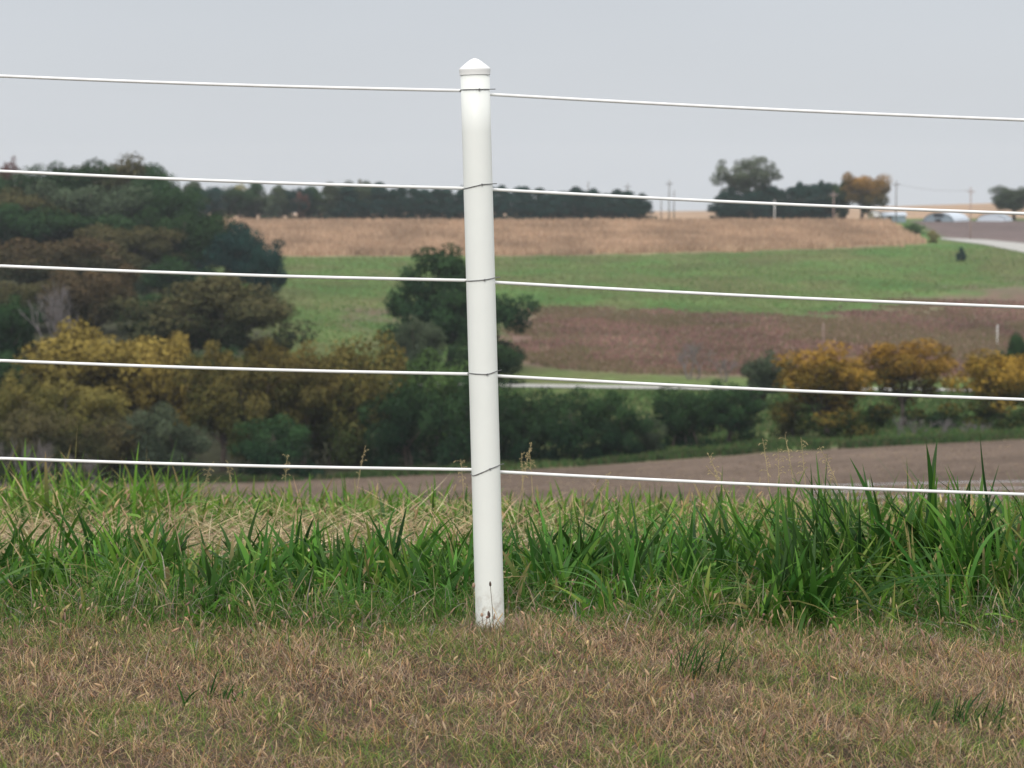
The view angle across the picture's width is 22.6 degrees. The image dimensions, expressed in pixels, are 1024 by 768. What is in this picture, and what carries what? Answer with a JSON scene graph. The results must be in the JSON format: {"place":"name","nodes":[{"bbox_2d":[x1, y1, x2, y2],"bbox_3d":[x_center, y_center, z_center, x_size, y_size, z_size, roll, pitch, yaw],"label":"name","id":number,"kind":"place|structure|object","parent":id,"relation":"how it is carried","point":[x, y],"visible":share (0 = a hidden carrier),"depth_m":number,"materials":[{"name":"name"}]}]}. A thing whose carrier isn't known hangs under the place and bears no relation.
{"place":"outdoors","nodes":[
{"label":"outdoors","id":0,"kind":"place"},
{"bbox_2d":[0,514,1023,767],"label":"ground","id":1,"kind":"structure","parent":0,"point":[848,754],"depth_m":5.78,"materials":[{"name":"brown plant"}]},
{"bbox_2d":[41,495,96,557],"bbox_3d":[-1.367,0.492,8.073,0.289,0.288,0.184,-3,6,-34],"label":"grass clump","id":2,"kind":"object","parent":1,"relation":"on","point":[90,535],"visible":0.45,"depth_m":8.04,"materials":[{"name":"green plant"}]},
{"bbox_2d":[321,507,442,584],"bbox_3d":[-0.429,0.494,7.877,0.440,0.256,0.251,0,5,0],"label":"grass clump","id":3,"kind":"object","parent":1,"relation":"on","point":[398,541],"visible":0.35,"depth_m":7.83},
{"bbox_2d":[459,58,503,629],"bbox_3d":[-0.064,0.151,6.579,0.092,1.962,0.091,-1,5,0],"label":"fence post","id":4,"kind":"object","parent":1,"relation":"on","point":[474,74],"visible":0.94,"depth_m":6.52,"materials":[{"name":"white plastic"}]},
{"bbox_2d":[0,170,1023,214],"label":"fence wire","id":5,"kind":"object","parent":4,"relation":"attached to","point":[510,190],"visible":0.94,"depth_m":6.56,"materials":[{"name":"white metal"}]},
{"bbox_2d":[0,74,1023,121],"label":"fence wire","id":6,"kind":"object","parent":4,"relation":"attached to","point":[509,95],"visible":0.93,"depth_m":6.54,"materials":[{"name":"white metal"}]},
{"bbox_2d":[0,264,1023,308],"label":"fence wire","id":7,"kind":"object","parent":4,"relation":"attached to","point":[509,283],"visible":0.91,"depth_m":6.58,"materials":[{"name":"white metal"}]},
{"bbox_2d":[0,359,1023,400],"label":"fence wire","id":8,"kind":"object","parent":4,"relation":"attached to","point":[508,376],"visible":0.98,"depth_m":6.60,"materials":[{"name":"white metal"}]},
{"bbox_2d":[0,457,1023,495],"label":"fence wire","id":9,"kind":"object","parent":4,"relation":"attached to","point":[508,472],"visible":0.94,"depth_m":6.62,"materials":[{"name":"white metal"}]},
{"bbox_2d":[435,608,545,635],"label":"post foot grass","id":10,"kind":"structure","parent":1,"relation":"on","point":[482,629],"depth_m":6.54,"materials":[{"name":"brown plant"}]},
{"bbox_2d":[0,478,1021,566],"bbox_3d":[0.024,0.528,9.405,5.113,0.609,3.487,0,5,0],"label":"dry seed grass","id":11,"kind":"structure","parent":1,"relation":"on","point":[252,511],"depth_m":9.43,"materials":[{"name":"plant"}]},
{"bbox_2d":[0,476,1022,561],"bbox_3d":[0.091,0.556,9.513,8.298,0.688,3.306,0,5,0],"label":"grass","id":12,"kind":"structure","parent":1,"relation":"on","point":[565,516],"depth_m":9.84,"materials":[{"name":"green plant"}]},
{"bbox_2d":[0,522,1023,685],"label":"fringe grass","id":13,"kind":"structure","parent":1,"relation":"on","point":[329,614],"depth_m":6.79,"materials":[{"name":"green plant"}]},
{"bbox_2d":[0,465,1023,635],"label":"tall grass","id":14,"kind":"structure","parent":1,"relation":"on","point":[45,569],"depth_m":7.22,"materials":[{"name":"green plant"}]},
{"bbox_2d":[0,437,1023,544],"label":"brow grass","id":15,"kind":"structure","parent":1,"relation":"on","point":[140,491],"depth_m":11.67,"materials":[{"name":"green plant"}]},
{"bbox_2d":[670,628,754,679],"bbox_3d":[0.471,0.639,6.089,0.175,0.149,0.224,-5,7,-43],"label":"grass clump","id":16,"kind":"object","parent":1,"relation":"on","point":[702,661],"visible":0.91,"depth_m":6.09,"materials":[{"name":"plant"}]},
{"bbox_2d":[764,464,890,589],"bbox_3d":[0.901,0.433,7.606,0.410,0.389,0.528,0,5,0],"label":"grass clump","id":17,"kind":"object","parent":1,"relation":"on","point":[859,539],"visible":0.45,"depth_m":7.56,"materials":[{"name":"green plant"}]},
{"bbox_2d":[727,438,938,578],"bbox_3d":[0.976,0.402,7.506,0.676,0.470,0.421,0,5,0],"label":"grass clump","id":18,"kind":"object","parent":1,"relation":"on","point":[930,480],"visible":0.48,"depth_m":7.58,"materials":[{"name":"green plant"}]},
{"bbox_2d":[929,678,1018,732],"bbox_3d":[1.031,0.712,5.640,0.172,0.100,0.177,5,7,44],"label":"grass clump","id":19,"kind":"object","parent":1,"relation":"on","point":[955,711],"visible":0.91,"depth_m":5.64,"materials":[{"name":"plant"}]},
{"bbox_2d":[936,438,1023,568],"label":"grass clump","id":20,"kind":"object","parent":1,"relation":"on","point":[987,509],"visible":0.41,"depth_m":7.65,"materials":[{"name":"green plant"}]},
{"bbox_2d":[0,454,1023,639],"bbox_3d":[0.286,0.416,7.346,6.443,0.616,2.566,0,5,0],"label":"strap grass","id":21,"kind":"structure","parent":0,"point":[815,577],"depth_m":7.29,"materials":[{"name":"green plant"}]},
{"bbox_2d":[0,218,1023,483],"bbox_3d":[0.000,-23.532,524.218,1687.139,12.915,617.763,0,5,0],"label":"meadow","id":22,"kind":"structure","parent":0,"point":[212,454],"depth_m":493.97,"materials":[{"name":"green plant"}]},
{"bbox_2d":[0,349,35,414],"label":"bush","id":23,"kind":"object","parent":22,"relation":"on","point":[6,367],"visible":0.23,"depth_m":261.23,"materials":[{"name":"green plant"}]},
{"bbox_2d":[0,294,45,365],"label":"round tree","id":24,"kind":"object","parent":22,"relation":"on","point":[16,333],"visible":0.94,"depth_m":282.93,"materials":[{"name":"green plant"}]},
{"bbox_2d":[0,202,48,248],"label":"broadleaf tree","id":25,"kind":"object","parent":22,"relation":"on","point":[9,214],"visible":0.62,"depth_m":444.92,"materials":[{"name":"green plant"}]},
{"bbox_2d":[0,279,56,317],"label":"broadleaf tree","id":26,"kind":"object","parent":22,"relation":"on","point":[27,293],"visible":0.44,"depth_m":342.03,"materials":[{"name":"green plant"}]},
{"bbox_2d":[0,368,60,466],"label":"round tree","id":27,"kind":"object","parent":22,"relation":"on","point":[8,398],"visible":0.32,"depth_m":232.38,"materials":[{"name":"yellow plant"}]},
{"bbox_2d":[0,400,83,482],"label":"bush","id":28,"kind":"object","parent":22,"relation":"on","point":[59,447],"visible":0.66,"depth_m":219.12,"materials":[{"name":"green plant"}]},
{"bbox_2d":[0,186,86,239],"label":"broadleaf tree","id":29,"kind":"object","parent":22,"relation":"on","point":[29,204],"visible":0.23,"depth_m":468.92,"materials":[{"name":"green plant"}]},
{"bbox_2d":[20,276,78,344],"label":"bare tree","id":30,"kind":"object","parent":22,"relation":"on","point":[57,316],"visible":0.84,"depth_m":278.03,"materials":[{"name":"grey plant"}]},
{"bbox_2d":[0,235,124,285],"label":"broadleaf tree","id":31,"kind":"object","parent":22,"relation":"on","point":[70,253],"visible":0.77,"depth_m":380.25,"materials":[{"name":"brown plant"}]},
{"bbox_2d":[14,157,116,200],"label":"broadleaf tree","id":32,"kind":"object","parent":22,"relation":"on","point":[65,181],"visible":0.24,"depth_m":496.13,"materials":[{"name":"green plant"}]},
{"bbox_2d":[0,205,140,245],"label":"broadleaf tree","id":33,"kind":"object","parent":22,"relation":"on","point":[64,228],"visible":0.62,"depth_m":441.02,"materials":[{"name":"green plant"}]},
{"bbox_2d":[16,379,132,476],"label":"round tree","id":34,"kind":"object","parent":22,"relation":"on","point":[86,405],"visible":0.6,"depth_m":226.35,"materials":[{"name":"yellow plant"}]},
{"bbox_2d":[36,263,140,338],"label":"broadleaf tree","id":35,"kind":"object","parent":22,"relation":"on","point":[92,304],"visible":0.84,"depth_m":316.70,"materials":[{"name":"green plant"}]},
{"bbox_2d":[22,179,155,232],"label":"broadleaf tree","id":36,"kind":"object","parent":22,"relation":"on","point":[111,201],"visible":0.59,"depth_m":469.13,"materials":[{"name":"green plant"}]},
{"bbox_2d":[11,317,172,435],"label":"broadleaf tree","id":37,"kind":"object","parent":22,"relation":"on","point":[84,347],"visible":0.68,"depth_m":241.76,"materials":[{"name":"yellow plant"}]},
{"bbox_2d":[84,246,150,284],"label":"broadleaf tree","id":38,"kind":"object","parent":22,"relation":"on","point":[128,258],"visible":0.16,"depth_m":400.97,"materials":[{"name":"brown plant"}]},
{"bbox_2d":[78,411,157,481],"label":"bush","id":39,"kind":"object","parent":22,"relation":"on","point":[113,447],"visible":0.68,"depth_m":218.59,"materials":[{"name":"green plant"}]},
{"bbox_2d":[63,151,173,194],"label":"broadleaf tree","id":40,"kind":"object","parent":22,"relation":"on","point":[126,168],"visible":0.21,"depth_m":500.11,"materials":[{"name":"dark green leaves"},{"name":"bark"}]},
{"bbox_2d":[73,222,190,287],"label":"broadleaf tree","id":41,"kind":"object","parent":22,"relation":"on","point":[141,242],"visible":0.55,"depth_m":429.72,"materials":[{"name":"green plant"}]},
{"bbox_2d":[112,181,211,262],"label":"broadleaf tree","id":42,"kind":"object","parent":22,"relation":"on","point":[171,205],"visible":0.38,"depth_m":470.62,"materials":[{"name":"green plant"}]},
{"bbox_2d":[116,401,214,482],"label":"bush","id":43,"kind":"object","parent":22,"relation":"on","point":[160,447],"visible":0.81,"depth_m":217.10,"materials":[{"name":"green plant"}]},
{"bbox_2d":[130,163,200,213],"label":"broadleaf tree","id":44,"kind":"object","parent":22,"relation":"on","point":[159,185],"visible":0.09,"depth_m":497.93,"materials":[{"name":"green plant"}]},
{"bbox_2d":[131,330,213,445],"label":"round tree","id":45,"kind":"object","parent":22,"relation":"on","point":[169,391],"visible":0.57,"depth_m":241.44,"materials":[{"name":"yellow plant"}]},
{"bbox_2d":[131,255,213,296],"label":"broadleaf tree","id":46,"kind":"object","parent":22,"relation":"on","point":[157,281],"visible":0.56,"depth_m":393.43,"materials":[{"name":"green plant"}]},
{"bbox_2d":[132,208,238,278],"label":"broadleaf tree","id":47,"kind":"object","parent":22,"relation":"on","point":[201,233],"visible":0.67,"depth_m":433.97,"materials":[{"name":"green plant"}]},
{"bbox_2d":[184,186,227,215],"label":"broadleaf tree","id":48,"kind":"object","parent":22,"relation":"on","point":[214,198],"visible":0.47,"depth_m":762.12,"materials":[{"name":"green plant"}]},
{"bbox_2d":[108,271,320,361],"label":"broadleaf tree","id":49,"kind":"object","parent":22,"relation":"on","point":[209,310],"visible":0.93,"depth_m":296.55,"materials":[{"name":"green plant"}]},
{"bbox_2d":[172,339,260,470],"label":"round tree","id":50,"kind":"object","parent":22,"relation":"on","point":[207,406],"visible":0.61,"depth_m":231.13,"materials":[{"name":"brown plant"}]},
{"bbox_2d":[220,185,254,217],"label":"broadleaf tree","id":51,"kind":"object","parent":22,"relation":"on","point":[242,199],"visible":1,"depth_m":766.97,"materials":[{"name":"green plant"}]},
{"bbox_2d":[193,220,285,290],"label":"broadleaf tree","id":52,"kind":"object","parent":22,"relation":"on","point":[237,248],"visible":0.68,"depth_m":429.35,"materials":[{"name":"green plant"}]},
{"bbox_2d":[215,336,304,463],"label":"round tree","id":53,"kind":"object","parent":22,"relation":"on","point":[258,404],"visible":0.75,"depth_m":227.45,"materials":[{"name":"green plant"}]},
{"bbox_2d":[233,244,287,297],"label":"round tree","id":54,"kind":"object","parent":22,"relation":"on","point":[259,263],"visible":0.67,"depth_m":398.51,"materials":[{"name":"green plant"}]},
{"bbox_2d":[226,413,326,478],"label":"bush","id":55,"kind":"object","parent":22,"relation":"on","point":[268,454],"visible":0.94,"depth_m":220.36,"materials":[{"name":"green plant"}]},
{"bbox_2d":[260,184,295,218],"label":"evergreen tree","id":56,"kind":"object","parent":22,"relation":"on","point":[277,201],"visible":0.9,"depth_m":762.87,"materials":[{"name":"green plant"}]},
{"bbox_2d":[252,337,354,464],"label":"round tree","id":57,"kind":"object","parent":22,"relation":"on","point":[308,403],"visible":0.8,"depth_m":228.43,"materials":[{"name":"green plant"}]},
{"bbox_2d":[312,182,348,219],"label":"evergreen tree","id":58,"kind":"object","parent":22,"relation":"on","point":[331,192],"visible":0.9,"depth_m":762.22,"materials":[{"name":"green plant"}]},
{"bbox_2d":[326,187,370,218],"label":"evergreen tree","id":59,"kind":"object","parent":22,"relation":"on","point":[351,203],"visible":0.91,"depth_m":761.14,"materials":[{"name":"green plant"}]},
{"bbox_2d":[299,327,410,465],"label":"bush","id":60,"kind":"object","parent":22,"relation":"on","point":[345,446],"visible":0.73,"depth_m":230.46,"materials":[{"name":"green plant"}]},
{"bbox_2d":[359,181,396,220],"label":"evergreen tree","id":61,"kind":"object","parent":22,"relation":"on","point":[377,207],"visible":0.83,"depth_m":762.29,"materials":[{"name":"green plant"}]},
{"bbox_2d":[375,188,410,219],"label":"evergreen tree","id":62,"kind":"object","parent":22,"relation":"on","point":[394,195],"visible":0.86,"depth_m":762.72,"materials":[{"name":"green plant"}]},
{"bbox_2d":[356,376,443,466],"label":"bush","id":63,"kind":"object","parent":22,"relation":"on","point":[397,431],"visible":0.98,"depth_m":228.18,"materials":[{"name":"green plant"}]},
{"bbox_2d":[385,314,447,389],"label":"round tree","id":64,"kind":"object","parent":22,"relation":"on","point":[425,338],"visible":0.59,"depth_m":272.00,"materials":[{"name":"green plant"}]},
{"bbox_2d":[403,189,441,218],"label":"evergreen tree","id":65,"kind":"object","parent":22,"relation":"on","point":[423,197],"visible":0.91,"depth_m":768.03,"materials":[{"name":"green plant"}]},
{"bbox_2d":[373,347,499,452],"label":"bush","id":66,"kind":"object","parent":22,"relation":"on","point":[446,384],"visible":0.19,"depth_m":239.19,"materials":[{"name":"green plant"}]},
{"bbox_2d":[377,243,540,366],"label":"broadleaf tree","id":67,"kind":"object","parent":22,"relation":"on","point":[447,312],"visible":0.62,"depth_m":309.83,"materials":[{"name":"green plant"}]},
{"bbox_2d":[423,370,519,466],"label":"bush","id":68,"kind":"object","parent":22,"relation":"on","point":[458,424],"visible":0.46,"depth_m":225.97,"materials":[{"name":"green plant"}]},
{"bbox_2d":[444,336,524,383],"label":"bush","id":69,"kind":"object","parent":22,"relation":"on","point":[505,362],"visible":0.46,"depth_m":286.47,"materials":[{"name":"green plant"}]},
{"bbox_2d":[498,186,538,219],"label":"evergreen tree","id":70,"kind":"object","parent":22,"relation":"on","point":[519,207],"visible":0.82,"depth_m":761.75,"materials":[{"name":"green plant"}]},
{"bbox_2d":[499,386,559,463],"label":"bush","id":71,"kind":"object","parent":22,"relation":"on","point":[519,434],"visible":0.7,"depth_m":225.07,"materials":[{"name":"green plant"}]},
{"bbox_2d":[534,194,568,220],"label":"evergreen tree","id":72,"kind":"object","parent":22,"relation":"on","point":[551,208],"visible":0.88,"depth_m":763.14,"materials":[{"name":"green plant"}]},
{"bbox_2d":[528,385,621,460],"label":"bush","id":73,"kind":"object","parent":22,"relation":"on","point":[570,434],"visible":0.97,"depth_m":222.10,"materials":[{"name":"green plant"}]},
{"bbox_2d":[556,186,593,219],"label":"evergreen tree","id":74,"kind":"object","parent":22,"relation":"on","point":[569,208],"visible":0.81,"depth_m":764.32,"materials":[{"name":"green plant"}]},
{"bbox_2d":[587,193,622,219],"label":"evergreen tree","id":75,"kind":"object","parent":22,"relation":"on","point":[609,204],"visible":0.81,"depth_m":767.78,"materials":[{"name":"green plant"}]},
{"bbox_2d":[580,389,654,459],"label":"bush","id":76,"kind":"object","parent":22,"relation":"on","point":[618,434],"visible":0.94,"depth_m":221.16,"materials":[{"name":"green plant"}]},
{"bbox_2d":[611,191,645,219],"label":"evergreen tree","id":77,"kind":"object","parent":22,"relation":"on","point":[629,204],"visible":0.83,"depth_m":770.46,"materials":[{"name":"green plant"}]},
{"bbox_2d":[633,413,668,452],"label":"bush","id":78,"kind":"object","parent":22,"relation":"on","point":[650,439],"visible":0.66,"depth_m":224.93,"materials":[{"name":"green plant"}]},
{"bbox_2d":[650,386,718,447],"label":"bush","id":79,"kind":"object","parent":22,"relation":"on","point":[686,421],"visible":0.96,"depth_m":228.65,"materials":[{"name":"green plant"}]},
{"bbox_2d":[707,191,737,218],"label":"evergreen tree","id":80,"kind":"object","parent":22,"relation":"on","point":[719,210],"visible":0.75,"depth_m":767.58,"materials":[{"name":"green plant"}]},
{"bbox_2d":[698,378,768,441],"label":"round tree","id":81,"kind":"object","parent":22,"relation":"on","point":[730,418],"visible":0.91,"depth_m":230.12,"materials":[{"name":"green plant"}]},
{"bbox_2d":[447,386,1023,470],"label":"bank grass","id":82,"kind":"structure","parent":22,"relation":"on","point":[777,444],"depth_m":236.94,"materials":[{"name":"green plant"}]},
{"bbox_2d":[709,155,783,195],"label":"cottonwood tree","id":83,"kind":"object","parent":22,"relation":"on","point":[740,181],"visible":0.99,"depth_m":770.55,"materials":[{"name":"green plant"}]},
{"bbox_2d":[728,192,771,219],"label":"evergreen tree","id":84,"kind":"object","parent":22,"relation":"on","point":[742,208],"visible":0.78,"depth_m":765.07,"materials":[{"name":"green plant"}]},
{"bbox_2d":[739,349,796,410],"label":"round tree","id":85,"kind":"object","parent":22,"relation":"on","point":[763,373],"visible":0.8,"depth_m":261.96,"materials":[{"name":"green plant"}]},
{"bbox_2d":[769,397,807,437],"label":"bush","id":86,"kind":"object","parent":22,"relation":"on","point":[789,428],"visible":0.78,"depth_m":236.71,"materials":[{"name":"green plant"}]},
{"bbox_2d":[789,184,824,219],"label":"evergreen tree","id":87,"kind":"object","parent":22,"relation":"on","point":[802,193],"visible":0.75,"depth_m":767.21,"materials":[{"name":"green plant"}]},
{"bbox_2d":[765,340,878,438],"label":"round tree","id":88,"kind":"object","parent":22,"relation":"on","point":[835,416],"visible":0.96,"depth_m":230.93,"materials":[{"name":"yellow plant"}]},
{"bbox_2d":[828,179,855,217],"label":"round tree","id":89,"kind":"object","parent":22,"relation":"on","point":[837,190],"visible":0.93,"depth_m":767.98,"materials":[{"name":"green plant"}]},
{"bbox_2d":[840,172,892,217],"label":"broadleaf tree","id":90,"kind":"object","parent":22,"relation":"on","point":[856,185],"visible":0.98,"depth_m":763.99,"materials":[{"name":"brown plant"}]},
{"bbox_2d":[852,338,959,426],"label":"spreading tree","id":91,"kind":"object","parent":22,"relation":"on","point":[902,368],"visible":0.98,"depth_m":240.01,"materials":[{"name":"yellow plant"}]},
{"bbox_2d":[936,348,1023,429],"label":"round tree","id":92,"kind":"object","parent":22,"relation":"on","point":[997,375],"visible":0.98,"depth_m":232.62,"materials":[{"name":"yellow plant"}]},
{"bbox_2d":[987,185,1023,219],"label":"broadleaf tree","id":93,"kind":"object","parent":22,"relation":"on","point":[1004,199],"visible":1,"depth_m":785.81,"materials":[{"name":"green plant"}]},
{"bbox_2d":[0,439,1023,510],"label":"ploughed field","id":94,"kind":"structure","parent":0,"point":[842,457],"depth_m":185.72,"materials":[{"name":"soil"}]},
{"bbox_2d":[159,430,1023,482],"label":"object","id":95,"kind":"object","parent":94,"relation":"on","point":[730,451],"visible":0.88,"depth_m":215.02,"materials":[{"name":"green plant"}]},
{"bbox_2d":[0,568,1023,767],"bbox_3d":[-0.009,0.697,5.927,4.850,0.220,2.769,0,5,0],"label":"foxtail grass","id":96,"kind":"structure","parent":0,"point":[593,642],"depth_m":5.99,"materials":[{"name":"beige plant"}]},
{"bbox_2d":[0,0,1023,212],"label":"sky","id":97,"kind":"structure","parent":0,"point":[927,57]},
{"bbox_2d":[10,483,1022,531],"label":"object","id":98,"kind":"object","parent":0,"point":[560,503],"visible":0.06,"depth_m":13.28,"materials":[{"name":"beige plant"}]},
{"bbox_2d":[221,217,927,256],"bbox_3d":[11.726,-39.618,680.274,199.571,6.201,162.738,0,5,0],"label":"corn stalks","id":99,"kind":"object","parent":0,"point":[380,237],"visible":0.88,"depth_m":674.15,"materials":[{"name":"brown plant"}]},
{"bbox_2d":[208,203,1023,218],"bbox_3d":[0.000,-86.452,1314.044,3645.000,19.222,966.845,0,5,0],"label":"hilltop field","id":100,"kind":"structure","parent":0,"point":[854,213],"depth_m":1108.07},
{"bbox_2d":[345,274,1023,379],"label":"weedy field","id":101,"kind":"structure","parent":0,"point":[1017,292],"depth_m":414.39,"materials":[{"name":"plant"}]},
{"bbox_2d":[500,297,1023,376],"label":"dead weeds","id":102,"kind":"object","parent":101,"relation":"on","point":[631,365],"visible":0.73,"depth_m":383.42,"materials":[{"name":"brown plant"}]},
{"bbox_2d":[436,383,971,390],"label":"gravel road","id":103,"kind":"structure","parent":0,"point":[589,386],"depth_m":285.55,"materials":[{"name":"grey gravel"}]},
{"bbox_2d":[911,221,1023,242],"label":"harvested field","id":104,"kind":"structure","parent":0,"point":[1009,231],"depth_m":720.79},
{"bbox_2d":[941,238,1023,251],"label":"farm road","id":105,"kind":"structure","parent":0,"point":[1016,246],"depth_m":649.12,"materials":[{"name":"grey asphalt"}]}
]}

